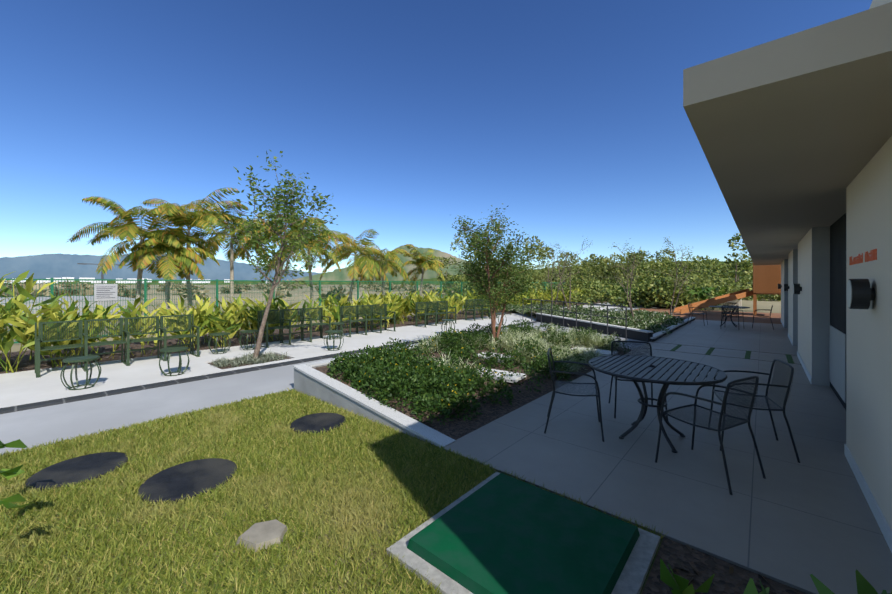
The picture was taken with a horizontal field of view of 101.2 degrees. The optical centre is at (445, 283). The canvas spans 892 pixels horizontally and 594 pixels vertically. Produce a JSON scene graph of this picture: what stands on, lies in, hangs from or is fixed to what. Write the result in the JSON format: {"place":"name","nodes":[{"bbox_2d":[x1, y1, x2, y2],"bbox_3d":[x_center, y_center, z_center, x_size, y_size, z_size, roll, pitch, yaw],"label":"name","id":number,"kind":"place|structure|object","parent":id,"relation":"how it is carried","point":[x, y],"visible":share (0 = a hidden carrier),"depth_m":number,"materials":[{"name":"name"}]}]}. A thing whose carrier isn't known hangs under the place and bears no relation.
{"place":"outdoors","nodes":[
{"label":"outdoors","id":0,"kind":"place"},
{"bbox_2d":[0,439,30,508],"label":"plant leaves","id":1,"kind":"object","parent":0,"point":[9,474],"visible":1,"depth_m":2.22,"materials":[{"name":"green plant"}]},
{"bbox_2d":[0,253,320,280],"bbox_3d":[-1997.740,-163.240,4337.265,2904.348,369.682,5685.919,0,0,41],"label":"mountain range","id":2,"kind":"structure","parent":0,"point":[45,266],"depth_m":3736.97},
{"bbox_2d":[15,281,409,284],"bbox_3d":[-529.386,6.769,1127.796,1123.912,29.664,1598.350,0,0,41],"label":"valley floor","id":3,"kind":"structure","parent":0,"point":[210,283],"depth_m":764.57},
{"bbox_2d":[4,277,266,283],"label":"distant buildings","id":4,"kind":"structure","parent":3,"relation":"on","point":[37,282],"depth_m":543.74,"materials":[{"name":"white"}]},
{"bbox_2d":[0,299,607,373],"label":"planting bed","id":5,"kind":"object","parent":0,"point":[26,363],"depth_m":9.61,"materials":[{"name":"green plant"}]},
{"bbox_2d":[0,270,68,372],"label":"ginger plants","id":6,"kind":"object","parent":5,"relation":"on","point":[16,303],"visible":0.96,"depth_m":6.50,"materials":[{"name":"green plant"}]},
{"bbox_2d":[1,290,472,366],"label":"shrubs","id":7,"kind":"object","parent":5,"relation":"on","point":[207,319],"visible":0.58,"depth_m":9.24,"materials":[{"name":"green plant"}]},
{"bbox_2d":[456,287,604,314],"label":"ginger plants","id":8,"kind":"object","parent":5,"relation":"on","point":[535,295],"visible":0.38,"depth_m":22.83,"materials":[{"name":"green plant"}]},
{"bbox_2d":[0,302,634,407],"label":"plaza paving","id":9,"kind":"structure","parent":0,"point":[22,388],"depth_m":7.06,"materials":[{"name":"concrete"}]},
{"bbox_2d":[60,355,100,389],"bbox_3d":[-5.511,1.344,5.539,0.425,0.447,0.425,0,0,-38],"label":"stool","id":10,"kind":"object","parent":9,"relation":"on","point":[76,360],"visible":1,"depth_m":5.49,"materials":[{"name":"green metal"}]},
{"bbox_2d":[35,314,199,377],"bbox_3d":[-6.294,1.126,7.202,0.560,0.890,2.378,0,0,41],"label":"bench row","id":11,"kind":"object","parent":9,"relation":"on","point":[81,334],"visible":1,"depth_m":7.17,"materials":[{"name":"green metal"}]},
{"bbox_2d":[159,347,189,375],"bbox_3d":[-4.712,1.344,6.356,0.425,0.447,0.425,0,0,7],"label":"stool","id":12,"kind":"object","parent":9,"relation":"on","point":[169,350],"visible":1,"depth_m":6.27,"materials":[{"name":"green metal"}]},
{"bbox_2d":[208,332,230,353],"bbox_3d":[-5.130,1.344,8.304,0.425,0.447,0.425,0,0,7],"label":"stool","id":13,"kind":"object","parent":9,"relation":"on","point":[222,334],"visible":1,"depth_m":8.25,"materials":[{"name":"green metal"}]},
{"bbox_2d":[239,330,258,349],"bbox_3d":[-4.712,1.344,8.788,0.425,0.447,0.425,0,0,-38],"label":"stool","id":14,"kind":"object","parent":9,"relation":"on","point":[248,331],"visible":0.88,"depth_m":8.70,"materials":[{"name":"green metal"}]},
{"bbox_2d":[258,307,331,347],"bbox_3d":[-4.017,1.126,9.836,0.560,0.890,1.800,0,0,41],"label":"bench row","id":15,"kind":"object","parent":9,"relation":"on","point":[275,316],"visible":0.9,"depth_m":9.88,"materials":[{"name":"green metal"}]},
{"bbox_2d":[324,330,343,350],"bbox_3d":[-2.673,1.344,8.730,0.425,0.447,0.425,0,0,7],"label":"stool","id":16,"kind":"object","parent":9,"relation":"on","point":[334,332],"visible":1,"depth_m":8.63,"materials":[{"name":"green metal"}]},
{"bbox_2d":[331,322,344,338],"bbox_3d":[-3.130,1.344,10.540,0.425,0.447,0.425,0,0,7],"label":"stool","id":17,"kind":"object","parent":9,"relation":"on","point":[337,324],"visible":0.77,"depth_m":10.46,"materials":[{"name":"green metal"}]},
{"bbox_2d":[340,304,395,336],"bbox_3d":[-2.447,1.126,11.651,0.560,0.890,1.800,0,0,41],"label":"bench row","id":18,"kind":"object","parent":9,"relation":"on","point":[359,310],"visible":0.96,"depth_m":11.69,"materials":[{"name":"green metal"}]},
{"bbox_2d":[415,301,456,326],"bbox_3d":[-0.355,1.126,14.072,0.560,0.890,1.800,0,0,41],"label":"bench row","id":19,"kind":"object","parent":9,"relation":"on","point":[418,306],"visible":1,"depth_m":13.98,"materials":[{"name":"green"}]},
{"bbox_2d":[441,319,454,331],"bbox_3d":[0.067,1.344,11.425,0.425,0.447,0.425,0,0,7],"label":"stool","id":20,"kind":"object","parent":9,"relation":"on","point":[449,320],"visible":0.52,"depth_m":11.38,"materials":[{"name":"green metal"}]},
{"bbox_2d":[465,299,497,320],"bbox_3d":[1.607,1.126,16.342,0.560,0.890,1.800,0,0,41],"label":"bench row","id":21,"kind":"object","parent":9,"relation":"on","point":[473,304],"visible":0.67,"depth_m":16.18,"materials":[{"name":"green"}]},
{"bbox_2d":[496,313,506,324],"bbox_3d":[2.093,1.344,13.983,0.425,0.447,0.425,0,0,-38],"label":"stool","id":22,"kind":"object","parent":9,"relation":"on","point":[498,318],"visible":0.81,"depth_m":13.89,"materials":[{"name":"green"}]},
{"bbox_2d":[0,305,661,454],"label":"walkway path","id":23,"kind":"structure","parent":0,"point":[29,428],"depth_m":4.77,"materials":[{"name":"concrete"}]},
{"bbox_2d":[0,388,666,593],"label":"lawn","id":24,"kind":"structure","parent":0,"point":[325,535],"depth_m":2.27,"materials":[{"name":"green plant"}]},
{"bbox_2d":[25,452,127,491],"bbox_3d":[-3.124,1.584,3.132,0.620,0.034,0.620,0,0,41],"label":"stepping stone","id":25,"kind":"object","parent":24,"relation":"on","point":[75,470],"visible":0.81,"depth_m":3.08,"materials":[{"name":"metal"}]},
{"bbox_2d":[138,458,236,504],"bbox_3d":[-2.085,1.584,2.988,0.660,0.034,0.660,0,0,41],"label":"stepping stone","id":26,"kind":"object","parent":24,"relation":"on","point":[175,482],"visible":0.81,"depth_m":2.94,"materials":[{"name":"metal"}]},
{"bbox_2d":[290,413,345,434],"bbox_3d":[-1.456,1.584,4.189,0.600,0.034,0.600,0,0,41],"label":"stepping stone","id":27,"kind":"object","parent":24,"relation":"on","point":[317,422],"visible":0.83,"depth_m":4.15,"materials":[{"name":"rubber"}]},
{"bbox_2d":[386,472,659,593],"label":"hatch cover","id":28,"kind":"object","parent":24,"relation":"on","point":[498,533],"visible":0.92,"depth_m":2.12,"materials":[{"name":"green painted metal"},{"name":"concrete"}]},
{"bbox_2d":[642,537,806,593],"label":"bed soil","id":29,"kind":"structure","parent":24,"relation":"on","point":[725,581],"depth_m":2.00,"materials":[{"name":"brown soil"}]},
{"bbox_2d":[668,545,771,591],"bbox_3d":[1.204,1.589,1.284,1.118,0.055,1.798,0,0,41],"label":"plant","id":30,"kind":"object","parent":29,"relation":"on","point":[712,564],"visible":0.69,"depth_m":2.05,"materials":[{"name":"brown plant"}]},
{"bbox_2d":[660,559,891,593],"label":"bed plants","id":31,"kind":"object","parent":29,"relation":"on","point":[864,586],"visible":1,"depth_m":1.70,"materials":[{"name":"green plant"}]},
{"bbox_2d":[286,244,468,280],"bbox_3d":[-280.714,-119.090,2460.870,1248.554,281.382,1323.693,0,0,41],"label":"hill","id":32,"kind":"structure","parent":0,"point":[336,275],"depth_m":2386.18,"materials":[{"name":"green plant"}]},
{"bbox_2d":[0,285,780,352],"bbox_3d":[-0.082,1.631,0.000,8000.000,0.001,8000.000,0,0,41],"label":"ground","id":33,"kind":"structure","parent":0,"point":[762,304],"depth_m":38.40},
{"bbox_2d":[0,296,134,324],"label":"concrete wall","id":34,"kind":"structure","parent":33,"relation":"on","point":[89,298],"depth_m":16.26,"materials":[{"name":"grey concrete"}]},
{"bbox_2d":[77,258,125,283],"bbox_3d":[-33.057,-0.434,35.250,0.240,4.130,3.400,0,0,41],"label":"lamp post","id":35,"kind":"object","parent":33,"relation":"on","point":[102,277],"visible":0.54,"depth_m":35.19,"materials":[{"name":"grey metal"}]},
{"bbox_2d":[66,196,204,309],"bbox_3d":[-11.232,-0.692,13.789,3.545,4.652,3.426,0,0,21],"label":"palm tree","id":36,"kind":"object","parent":33,"relation":"on","point":[122,230],"visible":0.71,"depth_m":13.04,"materials":[{"name":"green plant"}]},
{"bbox_2d":[118,217,219,327],"bbox_3d":[-10.384,-0.331,13.557,2.486,3.932,2.808,0,0,22],"label":"palm tree","id":37,"kind":"object","parent":33,"relation":"on","point":[165,271],"visible":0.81,"depth_m":13.31,"materials":[{"name":"green plant"}]},
{"bbox_2d":[108,188,248,309],"bbox_3d":[-10.136,-1.132,14.323,3.569,5.528,3.833,0,0,10],"label":"palm tree","id":38,"kind":"object","parent":33,"relation":"on","point":[173,213],"visible":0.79,"depth_m":14.27,"materials":[{"name":"green plant"}]},
{"bbox_2d":[179,199,277,301],"bbox_3d":[-9.583,-1.040,15.926,3.676,5.354,3.806,0,0,41],"label":"palm tree","id":39,"kind":"object","parent":33,"relation":"on","point":[231,251],"visible":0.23,"depth_m":15.85,"materials":[{"name":"green plant"}]},
{"bbox_2d":[0,280,472,308],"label":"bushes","id":40,"kind":"object","parent":33,"relation":"on","point":[87,289],"depth_m":51.55,"materials":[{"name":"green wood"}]},
{"bbox_2d":[208,354,290,368],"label":"tree pit soil","id":41,"kind":"structure","parent":33,"relation":"on","point":[229,365],"depth_m":7.28,"materials":[{"name":"brown soil"}]},
{"bbox_2d":[210,349,288,367],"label":"plants","id":42,"kind":"object","parent":41,"relation":"on","point":[238,359],"visible":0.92,"depth_m":7.45,"materials":[{"name":"green plant"}]},
{"bbox_2d":[200,149,345,359],"bbox_3d":[-3.588,-0.527,7.609,2.662,4.282,2.447,0,0,-26],"label":"tree","id":43,"kind":"object","parent":41,"relation":"in","point":[291,214],"visible":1,"depth_m":7.55,"materials":[{"name":"green plant"}]},
{"bbox_2d":[0,278,563,342],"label":"fence posts","id":44,"kind":"object","parent":33,"relation":"on","point":[144,280],"visible":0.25,"depth_m":13.33,"materials":[{"name":"green metal"}]},
{"bbox_2d":[2,280,562,335],"bbox_3d":[1.700,0.721,24.996,0.001,1.640,79.950,0,0,41],"label":"fence","id":45,"kind":"object","parent":33,"relation":"on","point":[277,296],"depth_m":13.73,"materials":[{"name":"green metal"}]},
{"bbox_2d":[94,284,116,300],"bbox_3d":[-10.280,0.251,11.077,0.012,0.500,0.520,0,0,41],"label":"fence sign","id":46,"kind":"object","parent":45,"relation":"attached to","point":[103,292],"visible":0.98,"depth_m":11.06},
{"bbox_2d":[228,194,340,298],"bbox_3d":[-7.179,-1.016,16.421,4.403,5.317,4.584,0,0,41],"label":"palm tree","id":47,"kind":"object","parent":33,"relation":"on","point":[334,241],"visible":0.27,"depth_m":16.25,"materials":[{"name":"green plant"}]},
{"bbox_2d":[266,216,358,306],"bbox_3d":[-6.524,-0.838,17.689,4.189,4.941,4.330,0,0,41],"label":"palm tree","id":48,"kind":"object","parent":33,"relation":"on","point":[340,236],"visible":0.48,"depth_m":17.73,"materials":[{"name":"green plant"}]},
{"bbox_2d":[0,305,636,413],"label":"plaza border kerb","id":49,"kind":"structure","parent":33,"relation":"on","point":[90,396],"depth_m":5.72,"materials":[{"name":"concrete"}]},
{"bbox_2d":[319,229,388,305],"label":"palm tree","id":50,"kind":"object","parent":33,"relation":"on","point":[346,250],"visible":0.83,"depth_m":19.52,"materials":[{"name":"green plant"}]},
{"bbox_2d":[353,241,411,296],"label":"palm tree","id":51,"kind":"object","parent":33,"relation":"on","point":[387,266],"visible":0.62,"depth_m":20.81,"materials":[{"name":"green plant"}]},
{"bbox_2d":[401,244,444,294],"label":"palm tree","id":52,"kind":"object","parent":33,"relation":"on","point":[432,264],"visible":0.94,"depth_m":24.59,"materials":[{"name":"green plant"}]},
{"bbox_2d":[293,325,632,447],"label":"planter walls","id":53,"kind":"structure","parent":33,"relation":"on","point":[309,379],"depth_m":4.58,"materials":[{"name":"white concrete"}]},
{"bbox_2d":[435,220,752,285],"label":"trees","id":54,"kind":"object","parent":33,"relation":"on","point":[745,264],"visible":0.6,"depth_m":43.74,"materials":[{"name":"green plant"}]},
{"bbox_2d":[437,251,752,287],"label":"trees","id":55,"kind":"object","parent":33,"relation":"on","point":[598,275],"visible":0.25,"depth_m":61.01,"materials":[{"name":"green plant"}]},
{"bbox_2d":[428,273,780,309],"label":"bushes","id":56,"kind":"object","parent":33,"relation":"on","point":[662,286],"visible":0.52,"depth_m":26.01,"materials":[{"name":"green plant"}]},
{"bbox_2d":[617,287,726,304],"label":"shrubs","id":57,"kind":"object","parent":33,"relation":"on","point":[702,292],"visible":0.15,"depth_m":23.42,"materials":[{"name":"green plant"}]},
{"bbox_2d":[613,299,741,308],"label":"white wall","id":58,"kind":"structure","parent":33,"relation":"on","point":[738,302],"depth_m":24.37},
{"bbox_2d":[0,0,871,272],"label":"sky","id":59,"kind":"structure","parent":0,"point":[416,116],"materials":[{"name":"blue"}]},
{"bbox_2d":[481,323,626,376],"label":"striped planter grass","id":60,"kind":"structure","parent":0,"point":[509,343],"depth_m":7.75,"materials":[{"name":"green plant"}]},
{"bbox_2d":[484,322,645,347],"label":"cross path","id":61,"kind":"structure","parent":0,"point":[627,344],"depth_m":11.79,"materials":[{"name":"concrete"}]},
{"bbox_2d":[523,298,626,339],"bbox_3d":[4.261,1.117,13.299,0.040,0.967,6.034,0,0,-17],"label":"ramp handrail","id":62,"kind":"object","parent":61,"relation":"on","point":[590,314],"visible":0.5,"depth_m":12.00,"materials":[{"name":"grey"}]},
{"bbox_2d":[414,261,735,284],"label":"hill backdrop","id":63,"kind":"structure","parent":0,"point":[433,280],"depth_m":418.98,"materials":[{"name":"green plant"}]},
{"bbox_2d":[522,307,686,333],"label":"bed soil","id":64,"kind":"structure","parent":0,"point":[624,326],"depth_m":14.58,"materials":[{"name":"brown soil"}]},
{"bbox_2d":[544,243,581,306],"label":"tree","id":65,"kind":"object","parent":64,"relation":"on","point":[552,271],"visible":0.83,"depth_m":19.65,"materials":[{"name":"green plant"}]},
{"bbox_2d":[539,236,592,310],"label":"tree","id":66,"kind":"object","parent":64,"relation":"on","point":[562,274],"visible":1,"depth_m":17.01,"materials":[{"name":"green plant"}]},
{"bbox_2d":[499,302,684,334],"bbox_3d":[5.149,1.241,16.251,9.396,0.714,8.052,0,0,41],"label":"bed groundcover","id":67,"kind":"object","parent":64,"relation":"on","point":[649,320],"visible":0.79,"depth_m":14.65,"materials":[{"name":"green plant"}]},
{"bbox_2d":[602,238,646,321],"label":"tree","id":68,"kind":"object","parent":64,"relation":"on","point":[627,281],"visible":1,"depth_m":13.97,"materials":[{"name":"green plant"}]},
{"bbox_2d":[641,233,704,314],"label":"tree","id":69,"kind":"object","parent":64,"relation":"on","point":[675,285],"visible":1,"depth_m":15.77,"materials":[{"name":"green plant"}]},
{"bbox_2d":[536,313,694,341],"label":"bed retaining wall","id":70,"kind":"structure","parent":0,"point":[641,335],"depth_m":11.87,"materials":[{"name":"grey concrete"}]},
{"bbox_2d":[443,320,891,593],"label":"terrace","id":71,"kind":"structure","parent":0,"point":[790,521],"depth_m":3.23,"materials":[{"name":"tile"}]},
{"bbox_2d":[314,330,631,439],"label":"planter soil","id":72,"kind":"structure","parent":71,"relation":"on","point":[456,429],"depth_m":4.90,"materials":[{"name":"brown soil"}]},
{"bbox_2d":[408,329,484,376],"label":"striped planter grass","id":73,"kind":"structure","parent":72,"relation":"on","point":[436,343],"depth_m":7.03,"materials":[{"name":"green plant"}]},
{"bbox_2d":[326,323,571,425],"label":"planter shrubs","id":74,"kind":"object","parent":72,"relation":"on","point":[396,372],"visible":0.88,"depth_m":5.19,"materials":[{"name":"green plant"}]},
{"bbox_2d":[450,203,543,345],"bbox_3d":[1.017,-0.144,8.012,1.962,3.062,3.059,0,0,23],"label":"tree","id":75,"kind":"object","parent":72,"relation":"on","point":[502,266],"visible":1,"depth_m":7.70,"materials":[{"name":"green plant"}]},
{"bbox_2d":[478,334,613,382],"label":"planter step slabs","id":76,"kind":"structure","parent":72,"relation":"on","point":[514,378],"depth_m":6.01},
{"bbox_2d":[469,319,628,366],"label":"planter shrubs","id":77,"kind":"object","parent":72,"relation":"on","point":[527,328],"visible":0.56,"depth_m":8.59,"materials":[{"name":"green plant"}]},
{"bbox_2d":[544,348,603,441],"bbox_3d":[1.399,1.161,4.027,0.589,0.843,0.568,0,0,19],"label":"chair","id":78,"kind":"object","parent":71,"relation":"on","point":[591,387],"visible":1,"depth_m":3.91,"materials":[{"name":"black metal"}]},
{"bbox_2d":[609,341,667,419],"bbox_3d":[2.332,1.161,4.514,0.569,0.844,0.587,0,0,16],"label":"chair","id":79,"kind":"object","parent":71,"relation":"on","point":[636,346],"visible":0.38,"depth_m":4.73,"materials":[{"name":"black metal"}]},
{"bbox_2d":[588,355,726,452],"bbox_3d":[2.126,1.211,3.776,1.232,0.740,1.232,0,0,41],"label":"table","id":80,"kind":"object","parent":71,"relation":"on","point":[636,368],"visible":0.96,"depth_m":3.69,"materials":[{"name":"black metal"}]},
{"bbox_2d":[687,303,707,325],"bbox_3d":[9.758,1.161,14.232,0.569,0.843,0.587,0,0,-44],"label":"chair","id":81,"kind":"object","parent":71,"relation":"on","point":[689,307],"visible":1,"depth_m":14.23,"materials":[{"name":"black metal"}]},
{"bbox_2d":[655,376,765,494],"bbox_3d":[2.236,1.161,3.118,0.568,0.843,0.589,0,0,-27],"label":"chair","id":82,"kind":"object","parent":71,"relation":"on","point":[730,419],"visible":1,"depth_m":2.98,"materials":[{"name":"black metal"}]},
{"bbox_2d":[646,342,800,364],"bbox_3d":[6.262,1.590,8.594,2.937,0.022,1.224,0,0,41],"label":"terrace band joint","id":83,"kind":"object","parent":71,"relation":"on","point":[721,348],"visible":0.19,"depth_m":8.44,"materials":[{"name":"grey"}]},
{"bbox_2d":[708,306,749,326],"bbox_3d":[10.552,1.211,13.675,1.232,0.740,1.232,0,0,41],"label":"table","id":84,"kind":"object","parent":71,"relation":"on","point":[733,323],"visible":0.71,"depth_m":13.65,"materials":[{"name":"black metal"}]},
{"bbox_2d":[721,302,738,321],"bbox_3d":[11.183,1.161,14.405,0.566,0.843,0.589,0,0,41],"label":"chair","id":85,"kind":"object","parent":71,"relation":"on","point":[726,303],"visible":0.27,"depth_m":14.57,"materials":[{"name":"black metal"}]},
{"bbox_2d":[670,344,793,363],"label":"terrace grass joints","id":86,"kind":"object","parent":71,"relation":"on","point":[748,355],"visible":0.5,"depth_m":8.29,"materials":[{"name":"green plant"}]},
{"bbox_2d":[721,305,743,325],"bbox_3d":[10.033,1.161,12.849,0.588,0.844,0.568,0,0,-39],"label":"chair","id":87,"kind":"object","parent":71,"relation":"on","point":[729,315],"visible":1,"depth_m":12.72,"materials":[{"name":"black metal"}]},
{"bbox_2d":[708,359,799,462],"bbox_3d":[2.981,1.161,3.597,0.588,0.844,0.568,0,0,26],"label":"chair","id":88,"kind":"object","parent":71,"relation":"on","point":[767,398],"visible":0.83,"depth_m":3.49,"materials":[{"name":"black metal"}]},
{"bbox_2d":[752,305,773,329],"bbox_3d":[11.282,1.161,13.044,0.586,0.843,0.569,0,0,41],"label":"chair","id":89,"kind":"object","parent":71,"relation":"on","point":[770,310],"visible":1,"depth_m":13.01,"materials":[{"name":"black metal"}]},
{"bbox_2d":[634,308,781,323],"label":"play area soil","id":90,"kind":"structure","parent":0,"point":[747,316],"depth_m":17.92,"materials":[{"name":"brown soil"}]},
{"bbox_2d":[673,263,780,314],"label":"orange wall","id":91,"kind":"structure","parent":90,"relation":"on","point":[766,279],"depth_m":18.29,"materials":[{"name":"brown wood"}]},
{"bbox_2d":[781,0,891,529],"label":"building walls","id":92,"kind":"structure","parent":0,"point":[869,339],"depth_m":2.84,"materials":[{"name":"white paint"}]},
{"bbox_2d":[784,284,789,290],"bbox_3d":[9.911,0.101,10.660,0.119,0.216,0.216,0,0,41],"label":"wall lamp","id":93,"kind":"object","parent":92,"relation":"attached to","point":[786,287],"visible":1,"depth_m":10.60,"materials":[{"name":"black metal"}]},
{"bbox_2d":[683,2,891,265],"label":"roof overhang","id":94,"kind":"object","parent":92,"relation":"attached to","point":[793,132],"depth_m":1.99,"materials":[{"name":"concrete"}]},
{"bbox_2d":[793,284,801,293],"bbox_3d":[7.001,0.101,7.294,0.119,0.216,0.216,0,0,41],"label":"wall lamp","id":95,"kind":"object","parent":92,"relation":"attached to","point":[797,288],"visible":1,"depth_m":7.24,"materials":[{"name":"black metal"}]},
{"bbox_2d":[781,320,891,551],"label":"baseboard","id":96,"kind":"structure","parent":92,"relation":"attached to","point":[885,529],"depth_m":2.68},
{"bbox_2d":[829,325,845,402],"bbox_3d":[5.426,1.056,5.087,0.009,0.850,1.400,0,0,41],"label":"panel","id":97,"kind":"object","parent":92,"relation":"attached to","point":[837,359],"visible":0.86,"depth_m":5.01,"materials":[{"name":"grey"}]},
{"bbox_2d":[830,213,845,409],"bbox_3d":[4.814,0.356,4.519,0.198,2.490,3.160,0,0,41],"label":"dark building recess","id":98,"kind":"object","parent":92,"relation":"attached to","point":[838,274],"visible":0.13,"depth_m":5.02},
{"bbox_2d":[846,279,874,308],"bbox_3d":[2.933,0.071,2.588,0.119,0.216,0.216,0,0,41],"label":"wall lamp","id":99,"kind":"object","parent":92,"relation":"attached to","point":[860,293],"visible":1,"depth_m":2.54,"materials":[{"name":"black metal"}]},
{"bbox_2d":[849,249,876,264],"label":"wall sign letters","id":100,"kind":"object","parent":92,"relation":"attached to","point":[858,259],"depth_m":2.74,"materials":[{"name":"red"}]}
]}

